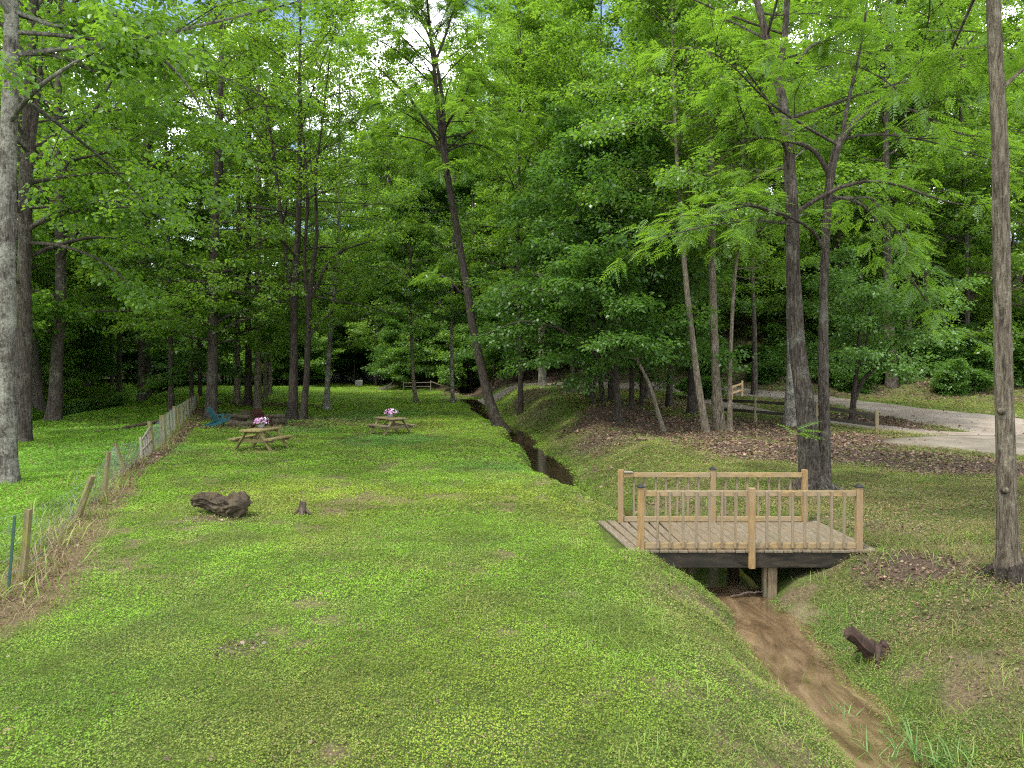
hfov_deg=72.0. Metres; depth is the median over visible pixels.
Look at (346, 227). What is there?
forest tree
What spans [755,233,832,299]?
understory tree
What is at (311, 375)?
understory tree
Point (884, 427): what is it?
gravel path
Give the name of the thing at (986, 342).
shrub
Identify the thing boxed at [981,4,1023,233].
forest tree
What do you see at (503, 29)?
forest tree
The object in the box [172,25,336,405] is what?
poplar tree
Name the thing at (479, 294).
young tree
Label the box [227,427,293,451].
picnic table
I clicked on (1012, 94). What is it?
forest tree
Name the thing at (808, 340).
shrub
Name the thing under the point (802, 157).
forest tree
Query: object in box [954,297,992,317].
shrub
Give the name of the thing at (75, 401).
shrub
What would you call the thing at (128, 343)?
oak tree
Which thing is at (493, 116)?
forest tree
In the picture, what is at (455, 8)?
leaning tree
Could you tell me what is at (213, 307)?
poplar tree
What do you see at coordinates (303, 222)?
forest tree
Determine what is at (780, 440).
fallen leaves
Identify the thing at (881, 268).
understory tree
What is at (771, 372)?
shrub
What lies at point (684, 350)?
shrub
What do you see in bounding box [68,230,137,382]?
young tree
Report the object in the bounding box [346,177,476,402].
slender tree
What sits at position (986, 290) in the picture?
tall tree
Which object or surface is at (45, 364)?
understory tree
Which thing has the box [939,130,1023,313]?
young tree
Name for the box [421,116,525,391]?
tall tree
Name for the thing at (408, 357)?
understory tree
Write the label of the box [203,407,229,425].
garden chair
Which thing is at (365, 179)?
forest tree
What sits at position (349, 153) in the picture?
forest tree
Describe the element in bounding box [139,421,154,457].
garden gate
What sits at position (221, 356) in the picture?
understory tree
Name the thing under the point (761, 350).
shrub
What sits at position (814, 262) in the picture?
tall tree
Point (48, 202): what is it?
forest tree
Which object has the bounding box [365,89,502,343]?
forest tree
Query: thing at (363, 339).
young tree
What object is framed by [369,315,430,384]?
understory tree
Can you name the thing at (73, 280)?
young tree
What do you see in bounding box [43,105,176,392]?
slender tree
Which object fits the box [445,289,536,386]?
understory tree
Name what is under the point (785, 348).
shrub
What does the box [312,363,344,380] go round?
understory tree
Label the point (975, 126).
forest tree
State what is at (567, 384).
maple tree
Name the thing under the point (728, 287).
young tree
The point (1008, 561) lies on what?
walnut tree
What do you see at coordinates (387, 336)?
understory tree
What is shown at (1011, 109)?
young tree
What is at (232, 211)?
forest tree
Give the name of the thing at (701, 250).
slender tree
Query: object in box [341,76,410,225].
forest tree
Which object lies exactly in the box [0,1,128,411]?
forest tree
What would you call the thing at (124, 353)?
understory tree
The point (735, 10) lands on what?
forest tree
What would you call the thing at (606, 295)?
maple sapling
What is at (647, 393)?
tall tree
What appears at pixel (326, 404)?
lawn tree
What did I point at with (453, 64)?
forest tree
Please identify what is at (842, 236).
understory tree
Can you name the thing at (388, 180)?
tall tree
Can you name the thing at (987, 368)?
shrub
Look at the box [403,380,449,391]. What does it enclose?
pole fence
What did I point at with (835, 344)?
shrub
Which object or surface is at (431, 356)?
understory tree
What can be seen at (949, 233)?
understory tree
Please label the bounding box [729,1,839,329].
forest tree
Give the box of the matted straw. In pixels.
[812,527,1023,765]
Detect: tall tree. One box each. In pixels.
[48,0,289,411]
[253,39,371,373]
[291,20,403,297]
[322,108,436,383]
[404,0,600,415]
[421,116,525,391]
[456,0,649,392]
[498,0,681,398]
[548,0,755,398]
[600,0,762,407]
[674,0,849,394]
[756,1,900,336]
[808,0,1023,374]
[853,0,1023,350]
[932,0,1023,353]
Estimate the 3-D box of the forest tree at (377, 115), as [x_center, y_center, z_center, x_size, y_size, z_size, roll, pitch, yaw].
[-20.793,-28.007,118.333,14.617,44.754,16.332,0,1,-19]
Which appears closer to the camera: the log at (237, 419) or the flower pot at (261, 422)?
the flower pot at (261, 422)
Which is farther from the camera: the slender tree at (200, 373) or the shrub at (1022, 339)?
the slender tree at (200, 373)
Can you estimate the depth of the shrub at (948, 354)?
46.92 m
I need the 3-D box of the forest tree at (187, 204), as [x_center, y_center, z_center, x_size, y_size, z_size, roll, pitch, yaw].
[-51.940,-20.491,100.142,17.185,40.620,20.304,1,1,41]
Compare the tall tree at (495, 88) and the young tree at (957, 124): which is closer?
the tall tree at (495, 88)
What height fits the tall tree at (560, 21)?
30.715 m
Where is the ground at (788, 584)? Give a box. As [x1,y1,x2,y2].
[0,242,1023,767]
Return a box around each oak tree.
[38,0,233,401]
[79,77,222,397]
[459,39,595,386]
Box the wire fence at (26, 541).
[0,393,199,592]
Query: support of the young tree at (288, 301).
on the ground at (788, 584)
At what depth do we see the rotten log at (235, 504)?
12.84 m
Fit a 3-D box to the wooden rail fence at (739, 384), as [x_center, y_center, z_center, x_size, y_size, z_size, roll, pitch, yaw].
[14.063,0.509,44.009,0.161,1.414,4.597,0,1,26]
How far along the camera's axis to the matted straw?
8.35 m
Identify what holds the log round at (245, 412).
on the log
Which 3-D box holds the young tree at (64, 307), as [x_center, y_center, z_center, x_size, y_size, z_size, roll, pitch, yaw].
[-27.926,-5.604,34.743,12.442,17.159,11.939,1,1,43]
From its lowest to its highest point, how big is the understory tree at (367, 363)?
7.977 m
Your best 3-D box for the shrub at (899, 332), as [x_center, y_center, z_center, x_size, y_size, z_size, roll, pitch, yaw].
[26.429,-2.669,51.086,3.969,3.836,5.535,0,1,-17]
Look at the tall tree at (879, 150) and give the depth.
46.86 m
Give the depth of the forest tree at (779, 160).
57.51 m
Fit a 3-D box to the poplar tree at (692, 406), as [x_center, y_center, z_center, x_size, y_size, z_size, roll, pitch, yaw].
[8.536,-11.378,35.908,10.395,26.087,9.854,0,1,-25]
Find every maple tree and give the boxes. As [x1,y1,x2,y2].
[98,180,254,408]
[452,101,759,422]
[460,102,704,402]
[471,181,727,404]
[501,74,701,400]
[528,103,742,407]
[544,126,763,405]
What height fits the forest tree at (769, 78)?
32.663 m
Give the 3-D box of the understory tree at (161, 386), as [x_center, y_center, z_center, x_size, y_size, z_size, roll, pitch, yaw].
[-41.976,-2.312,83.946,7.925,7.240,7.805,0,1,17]
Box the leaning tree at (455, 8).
[333,0,555,433]
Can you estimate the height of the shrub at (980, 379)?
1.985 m
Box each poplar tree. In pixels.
[0,0,197,421]
[0,0,242,443]
[0,0,398,485]
[102,0,346,418]
[161,25,310,402]
[168,0,356,408]
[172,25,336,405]
[187,88,344,394]
[203,55,340,399]
[550,0,838,429]
[565,0,797,432]
[597,0,784,414]
[639,0,934,426]
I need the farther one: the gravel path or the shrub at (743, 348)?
the shrub at (743, 348)
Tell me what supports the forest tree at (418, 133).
on the ground at (788, 584)
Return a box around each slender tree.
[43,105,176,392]
[67,138,136,385]
[132,112,255,396]
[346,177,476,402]
[383,123,500,402]
[658,32,853,431]
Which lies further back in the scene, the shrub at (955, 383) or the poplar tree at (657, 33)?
the shrub at (955, 383)
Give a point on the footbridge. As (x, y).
(768, 544)
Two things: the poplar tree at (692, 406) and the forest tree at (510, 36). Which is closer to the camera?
the poplar tree at (692, 406)
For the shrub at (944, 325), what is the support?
on the ground at (788, 584)
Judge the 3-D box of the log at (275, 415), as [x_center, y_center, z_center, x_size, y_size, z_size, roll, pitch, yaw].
[-13.012,1.762,38.367,1.470,0.294,0.271,0,1,4]
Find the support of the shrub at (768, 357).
on the ground at (788, 584)
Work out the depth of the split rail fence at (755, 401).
30.97 m
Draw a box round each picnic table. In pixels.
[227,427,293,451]
[365,416,416,435]
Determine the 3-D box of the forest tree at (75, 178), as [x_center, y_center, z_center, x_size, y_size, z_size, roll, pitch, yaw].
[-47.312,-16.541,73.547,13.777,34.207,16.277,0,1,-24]
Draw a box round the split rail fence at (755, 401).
[711,396,878,430]
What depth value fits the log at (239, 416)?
37.82 m
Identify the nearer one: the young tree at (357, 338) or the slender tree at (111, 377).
the slender tree at (111, 377)
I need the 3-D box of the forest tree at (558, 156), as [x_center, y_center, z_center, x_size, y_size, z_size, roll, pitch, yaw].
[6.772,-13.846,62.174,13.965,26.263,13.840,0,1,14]
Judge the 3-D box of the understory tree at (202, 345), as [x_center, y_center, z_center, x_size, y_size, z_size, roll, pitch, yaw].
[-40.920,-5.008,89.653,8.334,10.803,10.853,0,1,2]
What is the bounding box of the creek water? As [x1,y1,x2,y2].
[459,399,929,767]
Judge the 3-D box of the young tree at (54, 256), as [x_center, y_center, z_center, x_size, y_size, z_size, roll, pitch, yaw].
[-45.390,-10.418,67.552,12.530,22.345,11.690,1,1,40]
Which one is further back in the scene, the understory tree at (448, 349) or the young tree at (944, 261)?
the understory tree at (448, 349)
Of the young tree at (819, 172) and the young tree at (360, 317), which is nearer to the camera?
the young tree at (819, 172)
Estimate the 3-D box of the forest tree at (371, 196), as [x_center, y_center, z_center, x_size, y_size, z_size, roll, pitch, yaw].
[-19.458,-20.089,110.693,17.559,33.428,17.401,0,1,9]
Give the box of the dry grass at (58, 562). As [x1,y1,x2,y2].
[0,410,201,639]
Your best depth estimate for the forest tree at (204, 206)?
109.50 m
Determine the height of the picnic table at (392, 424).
0.789 m
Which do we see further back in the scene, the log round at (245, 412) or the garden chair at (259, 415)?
the log round at (245, 412)
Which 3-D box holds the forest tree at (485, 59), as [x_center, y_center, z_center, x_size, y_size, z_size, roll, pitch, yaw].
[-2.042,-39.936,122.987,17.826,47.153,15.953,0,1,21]
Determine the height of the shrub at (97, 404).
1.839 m
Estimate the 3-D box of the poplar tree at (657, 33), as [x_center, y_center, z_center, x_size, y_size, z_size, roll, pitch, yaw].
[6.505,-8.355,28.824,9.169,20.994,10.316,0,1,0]
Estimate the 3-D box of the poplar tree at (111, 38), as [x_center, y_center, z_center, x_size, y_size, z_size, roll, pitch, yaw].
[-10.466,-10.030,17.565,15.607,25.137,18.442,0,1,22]
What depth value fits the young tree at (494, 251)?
77.09 m
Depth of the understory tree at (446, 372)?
75.23 m
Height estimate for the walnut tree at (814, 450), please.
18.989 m
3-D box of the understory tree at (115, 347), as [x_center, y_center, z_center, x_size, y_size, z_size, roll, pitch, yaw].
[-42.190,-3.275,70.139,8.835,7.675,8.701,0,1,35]
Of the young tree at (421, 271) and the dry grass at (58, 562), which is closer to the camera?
the dry grass at (58, 562)
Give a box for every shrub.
[62,399,89,415]
[68,398,92,412]
[87,396,117,409]
[89,395,123,406]
[673,375,727,399]
[676,337,707,372]
[698,342,725,377]
[722,346,741,363]
[735,344,768,363]
[743,360,785,383]
[744,343,781,361]
[758,353,785,376]
[763,322,817,347]
[775,343,812,353]
[780,331,815,345]
[810,346,854,385]
[814,312,895,338]
[814,336,868,351]
[829,362,879,386]
[832,369,880,393]
[843,323,907,350]
[874,365,913,383]
[896,339,936,375]
[903,320,977,369]
[911,318,921,327]
[923,344,992,375]
[925,355,973,395]
[931,315,950,328]
[932,319,981,331]
[944,327,1023,369]
[949,302,992,330]
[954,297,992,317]
[960,368,993,392]
[969,361,989,368]
[970,346,1023,379]
[971,343,1023,385]
[988,306,1023,326]
[1012,321,1023,331]
[1014,332,1023,346]
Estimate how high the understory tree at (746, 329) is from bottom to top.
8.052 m
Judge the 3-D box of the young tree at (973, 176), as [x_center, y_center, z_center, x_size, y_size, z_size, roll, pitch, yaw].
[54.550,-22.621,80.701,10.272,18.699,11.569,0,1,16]
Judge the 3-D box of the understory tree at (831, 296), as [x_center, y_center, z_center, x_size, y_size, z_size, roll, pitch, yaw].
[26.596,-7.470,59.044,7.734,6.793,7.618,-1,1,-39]
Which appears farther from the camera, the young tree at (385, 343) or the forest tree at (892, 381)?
the young tree at (385, 343)
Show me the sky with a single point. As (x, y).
(422, 32)
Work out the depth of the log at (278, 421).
37.12 m
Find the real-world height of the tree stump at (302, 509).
0.358 m
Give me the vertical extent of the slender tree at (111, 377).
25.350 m
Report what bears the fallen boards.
on the ground at (788, 584)
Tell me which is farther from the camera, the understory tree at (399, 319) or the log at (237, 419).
the understory tree at (399, 319)
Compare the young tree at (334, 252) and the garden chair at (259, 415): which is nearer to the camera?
the garden chair at (259, 415)
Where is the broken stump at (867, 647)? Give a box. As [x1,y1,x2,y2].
[843,625,891,668]
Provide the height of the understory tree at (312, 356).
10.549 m
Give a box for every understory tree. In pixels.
[33,287,108,388]
[36,312,85,389]
[41,294,131,393]
[64,314,137,385]
[91,323,137,376]
[113,319,175,373]
[116,316,197,392]
[122,345,188,391]
[136,332,207,387]
[153,312,227,362]
[195,318,244,383]
[197,316,253,383]
[206,328,277,380]
[219,321,303,379]
[240,319,331,385]
[253,331,289,383]
[276,331,345,384]
[276,353,341,381]
[286,309,361,382]
[310,322,370,381]
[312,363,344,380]
[331,325,388,382]
[344,324,379,377]
[362,318,425,387]
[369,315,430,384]
[377,334,435,387]
[388,311,464,385]
[394,308,439,355]
[419,330,449,374]
[423,324,504,392]
[424,324,475,376]
[427,324,469,389]
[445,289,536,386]
[449,303,512,371]
[454,352,488,389]
[460,261,509,335]
[480,286,562,378]
[521,312,603,369]
[696,250,785,341]
[696,255,750,319]
[722,222,784,308]
[741,238,843,337]
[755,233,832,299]
[802,253,868,322]
[807,211,866,289]
[846,232,934,310]
[852,201,985,295]
[900,204,991,277]
[921,227,1023,304]
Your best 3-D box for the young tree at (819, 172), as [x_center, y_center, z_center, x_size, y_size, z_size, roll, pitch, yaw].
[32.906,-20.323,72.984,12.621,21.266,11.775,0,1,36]
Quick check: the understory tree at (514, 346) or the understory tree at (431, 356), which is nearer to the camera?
the understory tree at (514, 346)
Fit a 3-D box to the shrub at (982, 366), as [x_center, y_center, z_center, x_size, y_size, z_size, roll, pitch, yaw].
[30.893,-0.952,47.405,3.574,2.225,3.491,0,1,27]
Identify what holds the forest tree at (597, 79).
on the ground at (788, 584)
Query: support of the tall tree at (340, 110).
on the ground at (788, 584)
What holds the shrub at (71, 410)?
on the ground at (788, 584)
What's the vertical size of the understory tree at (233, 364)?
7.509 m
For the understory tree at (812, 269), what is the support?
on the ground at (788, 584)
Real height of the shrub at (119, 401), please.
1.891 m
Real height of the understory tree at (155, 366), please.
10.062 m
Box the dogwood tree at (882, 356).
[763,243,991,420]
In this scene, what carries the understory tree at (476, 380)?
on the ground at (788, 584)
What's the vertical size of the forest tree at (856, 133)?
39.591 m
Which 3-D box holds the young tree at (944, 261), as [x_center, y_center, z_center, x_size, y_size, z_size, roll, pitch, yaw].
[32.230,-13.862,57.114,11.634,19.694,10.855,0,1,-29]
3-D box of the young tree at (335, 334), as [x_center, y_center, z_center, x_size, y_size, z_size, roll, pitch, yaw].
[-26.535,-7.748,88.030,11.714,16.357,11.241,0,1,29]
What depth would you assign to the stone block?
87.70 m
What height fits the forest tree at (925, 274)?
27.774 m
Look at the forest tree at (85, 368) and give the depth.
65.77 m
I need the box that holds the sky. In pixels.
[44,0,1020,289]
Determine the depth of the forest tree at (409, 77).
120.17 m
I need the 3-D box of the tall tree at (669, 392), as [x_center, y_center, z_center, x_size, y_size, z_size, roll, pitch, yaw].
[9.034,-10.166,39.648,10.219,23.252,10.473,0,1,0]
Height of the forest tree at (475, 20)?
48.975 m
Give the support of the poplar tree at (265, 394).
on the ground at (788, 584)
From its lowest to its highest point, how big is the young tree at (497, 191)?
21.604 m
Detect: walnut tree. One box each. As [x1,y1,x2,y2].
[599,0,1023,489]
[844,0,1023,589]
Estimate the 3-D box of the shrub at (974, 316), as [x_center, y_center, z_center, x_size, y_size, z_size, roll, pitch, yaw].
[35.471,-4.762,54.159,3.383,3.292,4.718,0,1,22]
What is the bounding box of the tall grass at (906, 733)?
[0,413,1023,767]
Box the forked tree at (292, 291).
[141,0,460,419]
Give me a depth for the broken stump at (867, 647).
7.96 m
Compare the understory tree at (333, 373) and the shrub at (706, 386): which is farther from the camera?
the understory tree at (333, 373)
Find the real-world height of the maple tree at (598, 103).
17.565 m
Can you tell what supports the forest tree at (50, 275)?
on the ground at (788, 584)
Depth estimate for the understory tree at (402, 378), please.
80.84 m
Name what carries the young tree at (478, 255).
on the ground at (788, 584)
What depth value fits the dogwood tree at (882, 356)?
32.07 m
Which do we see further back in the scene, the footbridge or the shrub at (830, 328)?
the shrub at (830, 328)
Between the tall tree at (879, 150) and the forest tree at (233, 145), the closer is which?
the tall tree at (879, 150)
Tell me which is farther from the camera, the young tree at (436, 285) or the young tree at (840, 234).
the young tree at (436, 285)
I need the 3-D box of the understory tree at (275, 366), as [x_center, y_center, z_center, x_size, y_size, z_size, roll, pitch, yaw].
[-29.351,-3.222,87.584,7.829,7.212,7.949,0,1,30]
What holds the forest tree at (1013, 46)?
on the ground at (788, 584)
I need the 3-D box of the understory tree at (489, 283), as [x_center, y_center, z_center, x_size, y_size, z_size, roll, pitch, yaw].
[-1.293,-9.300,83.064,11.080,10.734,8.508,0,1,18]
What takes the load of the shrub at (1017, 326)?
on the ground at (788, 584)
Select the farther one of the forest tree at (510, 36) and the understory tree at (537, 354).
the forest tree at (510, 36)
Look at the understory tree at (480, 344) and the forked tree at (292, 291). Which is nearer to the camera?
the forked tree at (292, 291)
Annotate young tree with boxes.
[16,166,97,339]
[16,174,104,287]
[16,228,116,361]
[34,251,134,366]
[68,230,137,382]
[268,254,319,382]
[276,259,348,384]
[303,233,353,309]
[313,276,369,381]
[318,257,382,383]
[334,224,417,385]
[349,299,372,321]
[355,255,434,379]
[382,242,461,320]
[419,232,468,310]
[439,203,510,344]
[446,230,508,305]
[453,284,480,384]
[463,180,508,292]
[475,170,535,297]
[475,193,544,309]
[486,164,517,214]
[615,208,739,340]
[778,145,920,328]
[801,93,872,235]
[844,100,943,235]
[857,97,986,307]
[876,129,991,250]
[938,101,1022,233]
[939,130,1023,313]
[943,107,971,200]
[970,110,1023,292]
[971,92,1023,266]
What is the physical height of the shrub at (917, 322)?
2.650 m
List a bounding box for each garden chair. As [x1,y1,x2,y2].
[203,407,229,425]
[250,408,274,427]
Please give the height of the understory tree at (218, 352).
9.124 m
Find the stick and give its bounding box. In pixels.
[731,591,762,597]
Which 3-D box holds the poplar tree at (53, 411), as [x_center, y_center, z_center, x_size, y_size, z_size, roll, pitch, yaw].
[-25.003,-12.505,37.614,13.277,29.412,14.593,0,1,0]
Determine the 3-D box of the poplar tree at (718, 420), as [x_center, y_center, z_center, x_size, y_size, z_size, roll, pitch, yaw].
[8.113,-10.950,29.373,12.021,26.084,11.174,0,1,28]
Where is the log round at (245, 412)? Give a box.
[241,410,248,414]
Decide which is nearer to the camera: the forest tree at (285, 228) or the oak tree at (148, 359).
the oak tree at (148, 359)
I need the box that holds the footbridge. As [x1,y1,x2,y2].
[598,467,878,597]
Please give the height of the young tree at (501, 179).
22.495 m
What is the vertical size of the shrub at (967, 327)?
4.201 m
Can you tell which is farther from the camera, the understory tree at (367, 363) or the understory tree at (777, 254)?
the understory tree at (367, 363)
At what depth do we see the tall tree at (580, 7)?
42.20 m
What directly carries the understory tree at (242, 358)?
on the ground at (788, 584)
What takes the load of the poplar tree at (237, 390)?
on the ground at (788, 584)
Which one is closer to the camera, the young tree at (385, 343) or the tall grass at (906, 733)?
the tall grass at (906, 733)
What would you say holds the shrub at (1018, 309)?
on the ground at (788, 584)
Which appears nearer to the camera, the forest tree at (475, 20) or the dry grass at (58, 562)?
the dry grass at (58, 562)
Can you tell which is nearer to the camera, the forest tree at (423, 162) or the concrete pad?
the concrete pad
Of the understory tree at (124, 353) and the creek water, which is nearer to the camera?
the creek water
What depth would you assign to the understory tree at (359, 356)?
98.22 m
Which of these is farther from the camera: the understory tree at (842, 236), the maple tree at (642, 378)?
the understory tree at (842, 236)
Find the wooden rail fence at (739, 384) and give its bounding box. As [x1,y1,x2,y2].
[732,381,742,402]
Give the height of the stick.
0.092 m
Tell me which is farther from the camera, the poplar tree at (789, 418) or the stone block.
the stone block
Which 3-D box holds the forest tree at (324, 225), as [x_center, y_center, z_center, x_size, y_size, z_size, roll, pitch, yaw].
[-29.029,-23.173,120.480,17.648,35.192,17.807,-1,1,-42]
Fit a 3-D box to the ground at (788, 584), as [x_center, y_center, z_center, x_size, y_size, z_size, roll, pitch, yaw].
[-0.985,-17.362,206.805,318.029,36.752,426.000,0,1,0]
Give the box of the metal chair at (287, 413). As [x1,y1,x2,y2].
[277,402,294,425]
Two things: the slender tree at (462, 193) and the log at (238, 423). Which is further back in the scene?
the slender tree at (462, 193)
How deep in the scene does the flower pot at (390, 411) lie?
31.00 m
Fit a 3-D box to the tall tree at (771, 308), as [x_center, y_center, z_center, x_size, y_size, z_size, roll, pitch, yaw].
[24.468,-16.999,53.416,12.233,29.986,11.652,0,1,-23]
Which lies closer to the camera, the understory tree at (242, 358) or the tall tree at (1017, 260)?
the tall tree at (1017, 260)
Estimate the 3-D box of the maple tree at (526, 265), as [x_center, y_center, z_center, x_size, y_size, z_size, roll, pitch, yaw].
[4.207,-4.925,36.292,12.284,12.229,11.709,0,1,-26]
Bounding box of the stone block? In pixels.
[355,380,362,386]
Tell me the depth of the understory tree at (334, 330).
91.47 m
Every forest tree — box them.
[0,0,84,254]
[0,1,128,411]
[16,107,139,387]
[17,0,117,287]
[33,77,99,385]
[114,122,195,297]
[152,142,244,275]
[193,79,287,244]
[193,188,275,264]
[241,92,330,255]
[287,122,333,237]
[291,159,378,292]
[308,144,365,240]
[321,151,358,234]
[323,130,434,368]
[324,116,461,382]
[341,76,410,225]
[341,151,400,300]
[347,81,405,209]
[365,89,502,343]
[372,83,491,247]
[378,90,460,247]
[392,22,505,295]
[399,68,444,290]
[435,0,528,185]
[467,19,528,176]
[476,73,553,205]
[477,0,608,147]
[485,95,528,181]
[489,0,608,169]
[510,62,608,372]
[551,49,624,140]
[677,37,812,335]
[694,0,762,67]
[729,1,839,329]
[762,36,819,199]
[766,48,845,204]
[776,0,895,252]
[807,0,1002,387]
[834,0,1023,330]
[872,0,1023,228]
[936,26,1021,240]
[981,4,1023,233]
[1003,2,1023,106]
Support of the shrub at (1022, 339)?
on the ground at (788, 584)
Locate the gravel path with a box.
[679,395,1016,435]
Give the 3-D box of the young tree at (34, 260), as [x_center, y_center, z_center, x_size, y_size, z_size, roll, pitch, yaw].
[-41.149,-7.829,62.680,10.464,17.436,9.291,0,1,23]
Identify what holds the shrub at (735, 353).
on the ground at (788, 584)
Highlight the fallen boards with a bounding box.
[378,383,394,389]
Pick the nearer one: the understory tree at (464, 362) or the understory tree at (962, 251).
the understory tree at (962, 251)
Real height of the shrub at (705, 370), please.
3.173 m
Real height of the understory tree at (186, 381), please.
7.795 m
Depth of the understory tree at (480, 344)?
75.67 m
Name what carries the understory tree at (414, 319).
on the ground at (788, 584)
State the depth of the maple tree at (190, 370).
47.53 m
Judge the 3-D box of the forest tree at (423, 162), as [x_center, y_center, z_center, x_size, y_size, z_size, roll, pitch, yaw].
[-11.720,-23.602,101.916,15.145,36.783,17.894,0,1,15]
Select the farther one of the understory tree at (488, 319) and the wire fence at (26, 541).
the understory tree at (488, 319)
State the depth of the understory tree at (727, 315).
61.78 m
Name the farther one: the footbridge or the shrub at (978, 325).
the shrub at (978, 325)
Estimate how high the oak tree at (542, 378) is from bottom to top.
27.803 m
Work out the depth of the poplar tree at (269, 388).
65.83 m
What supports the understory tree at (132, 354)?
on the ground at (788, 584)
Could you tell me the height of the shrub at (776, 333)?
3.015 m
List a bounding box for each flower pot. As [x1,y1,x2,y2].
[252,417,268,427]
[384,408,396,416]
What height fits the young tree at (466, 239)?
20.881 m
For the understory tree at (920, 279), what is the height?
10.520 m
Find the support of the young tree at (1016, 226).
on the ground at (788, 584)
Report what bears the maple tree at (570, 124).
on the ground at (788, 584)
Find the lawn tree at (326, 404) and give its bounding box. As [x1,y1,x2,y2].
[221,0,434,409]
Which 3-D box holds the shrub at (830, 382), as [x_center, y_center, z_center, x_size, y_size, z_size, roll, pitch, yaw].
[22.119,-1.230,49.171,2.859,3.040,3.988,0,1,-14]
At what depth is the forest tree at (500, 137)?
93.19 m
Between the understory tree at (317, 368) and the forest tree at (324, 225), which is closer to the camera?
the understory tree at (317, 368)
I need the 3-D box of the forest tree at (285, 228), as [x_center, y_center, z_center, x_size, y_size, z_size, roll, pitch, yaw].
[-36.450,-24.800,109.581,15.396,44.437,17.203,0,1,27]
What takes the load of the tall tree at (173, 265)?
on the ground at (788, 584)
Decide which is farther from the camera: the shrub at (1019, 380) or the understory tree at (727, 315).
the understory tree at (727, 315)
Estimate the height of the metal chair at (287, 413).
1.260 m
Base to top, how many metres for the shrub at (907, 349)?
3.222 m
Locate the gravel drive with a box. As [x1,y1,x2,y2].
[445,381,1023,434]
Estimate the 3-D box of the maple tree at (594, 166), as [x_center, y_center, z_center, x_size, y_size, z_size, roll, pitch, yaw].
[3.682,-5.339,31.916,11.366,14.457,12.490,0,1,-35]
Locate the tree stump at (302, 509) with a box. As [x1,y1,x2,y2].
[292,501,311,516]
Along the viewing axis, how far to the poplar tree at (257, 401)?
50.71 m
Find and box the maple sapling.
[536,237,720,431]
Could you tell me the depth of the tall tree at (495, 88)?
45.95 m
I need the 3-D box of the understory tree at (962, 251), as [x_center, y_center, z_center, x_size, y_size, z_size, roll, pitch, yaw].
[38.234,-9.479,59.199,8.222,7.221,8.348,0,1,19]
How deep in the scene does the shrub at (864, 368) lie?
47.37 m
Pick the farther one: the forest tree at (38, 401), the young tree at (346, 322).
the young tree at (346, 322)
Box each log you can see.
[190,491,252,519]
[227,414,251,418]
[227,420,253,426]
[230,418,246,421]
[262,414,286,418]
[268,418,286,424]
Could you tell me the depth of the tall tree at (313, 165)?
97.48 m
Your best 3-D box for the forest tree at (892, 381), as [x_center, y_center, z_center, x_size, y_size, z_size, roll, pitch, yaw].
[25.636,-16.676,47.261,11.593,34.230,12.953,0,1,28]
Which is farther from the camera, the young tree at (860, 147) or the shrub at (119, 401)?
the young tree at (860, 147)
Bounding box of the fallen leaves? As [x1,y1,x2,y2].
[0,262,1023,763]
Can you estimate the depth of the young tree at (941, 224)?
61.10 m
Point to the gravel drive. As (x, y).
(980, 423)
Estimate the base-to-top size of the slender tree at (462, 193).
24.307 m
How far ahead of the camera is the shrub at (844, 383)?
46.31 m
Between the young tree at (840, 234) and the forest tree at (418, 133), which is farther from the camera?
the forest tree at (418, 133)
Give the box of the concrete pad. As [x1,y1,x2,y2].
[883,435,1023,456]
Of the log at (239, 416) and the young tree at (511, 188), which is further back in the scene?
the young tree at (511, 188)
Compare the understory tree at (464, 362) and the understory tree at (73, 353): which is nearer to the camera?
the understory tree at (73, 353)
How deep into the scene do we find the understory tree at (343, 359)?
93.54 m
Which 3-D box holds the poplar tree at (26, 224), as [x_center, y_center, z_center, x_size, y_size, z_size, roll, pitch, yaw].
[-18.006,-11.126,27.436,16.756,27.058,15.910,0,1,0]
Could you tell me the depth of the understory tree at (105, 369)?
57.95 m

